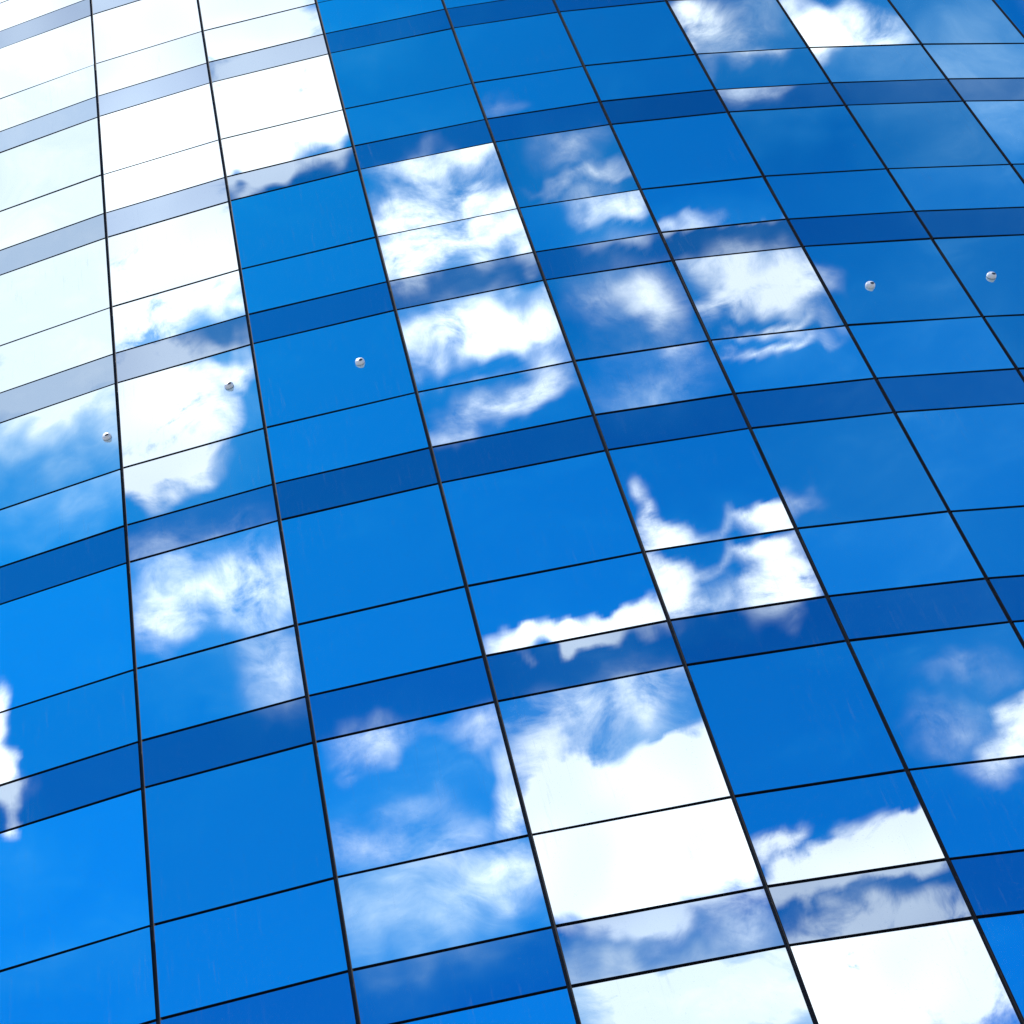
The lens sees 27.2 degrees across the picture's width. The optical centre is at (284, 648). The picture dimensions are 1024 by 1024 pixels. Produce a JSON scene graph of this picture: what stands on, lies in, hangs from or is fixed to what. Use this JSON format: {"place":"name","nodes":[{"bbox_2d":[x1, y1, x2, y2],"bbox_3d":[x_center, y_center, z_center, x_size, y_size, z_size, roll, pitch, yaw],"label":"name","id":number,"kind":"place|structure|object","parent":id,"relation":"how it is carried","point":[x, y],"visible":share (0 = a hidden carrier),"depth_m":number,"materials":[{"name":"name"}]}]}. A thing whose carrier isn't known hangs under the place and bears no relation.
{"place":"outdoors","nodes":[
{"label":"outdoors","id":0,"kind":"place"},
{"label":"plaza ground","id":1,"kind":"structure","parent":0,"visible":0},
{"bbox_3d":[7.136,17.768,15.955,34.458,2.862,20.974,-8,-49,0],"label":"plinth","id":2,"kind":"object","parent":1,"relation":"on","visible":0},
{"bbox_2d":[0,0,1023,1023],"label":"backing wall","id":3,"kind":"structure","parent":2,"relation":"on","point":[765,888],"depth_m":21.71,"materials":[{"name":"black"}]},
{"bbox_2d":[0,0,1023,1023],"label":"vision panes","id":4,"kind":"object","parent":3,"relation":"attached to","point":[864,504],"visible":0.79,"depth_m":22.78,"materials":[{"name":"blue glass"}]},
{"bbox_2d":[102,432,110,439],"bbox_3d":[-2.161,-2.587,25.380,0.116,0.116,0.048,-18,-49,8],"label":"glass fixing","id":5,"kind":"object","parent":4,"relation":"attached to","point":[106,436],"visible":1,"depth_m":25.35,"materials":[{"name":"silver metal"}]},
{"bbox_2d":[224,381,233,388],"bbox_3d":[-0.678,-3.220,25.454,0.116,0.116,0.048,-15,-49,6],"label":"glass fixing","id":6,"kind":"object","parent":4,"relation":"attached to","point":[228,384],"visible":1,"depth_m":25.43,"materials":[{"name":"silver metal"}]},
{"bbox_2d":[355,358,364,364],"bbox_3d":[0.909,-3.473,25.198,0.116,0.116,0.048,-13,-49,4],"label":"glass fixing","id":7,"kind":"object","parent":4,"relation":"attached to","point":[359,361],"visible":1,"depth_m":25.17,"materials":[{"name":"silver metal"}]},
{"bbox_2d":[865,281,874,287],"bbox_3d":[7.048,-4.386,25.125,0.116,0.116,0.048,-4,-49,-4],"label":"glass fixing","id":8,"kind":"object","parent":4,"relation":"attached to","point":[869,284],"visible":1,"depth_m":25.10,"materials":[{"name":"silver metal"}]},
{"bbox_2d":[986,272,995,278],"bbox_3d":[8.555,-4.525,25.271,0.116,0.116,0.048,-3,-49,-5],"label":"glass fixing","id":9,"kind":"object","parent":4,"relation":"attached to","point":[991,275],"visible":1,"depth_m":25.24,"materials":[{"name":"silver metal"}]},
{"bbox_2d":[0,0,1023,1023],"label":"spandrel panes","id":10,"kind":"object","parent":3,"relation":"attached to","point":[642,942],"visible":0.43,"depth_m":23.27,"materials":[{"name":"blue glass"}]}
]}

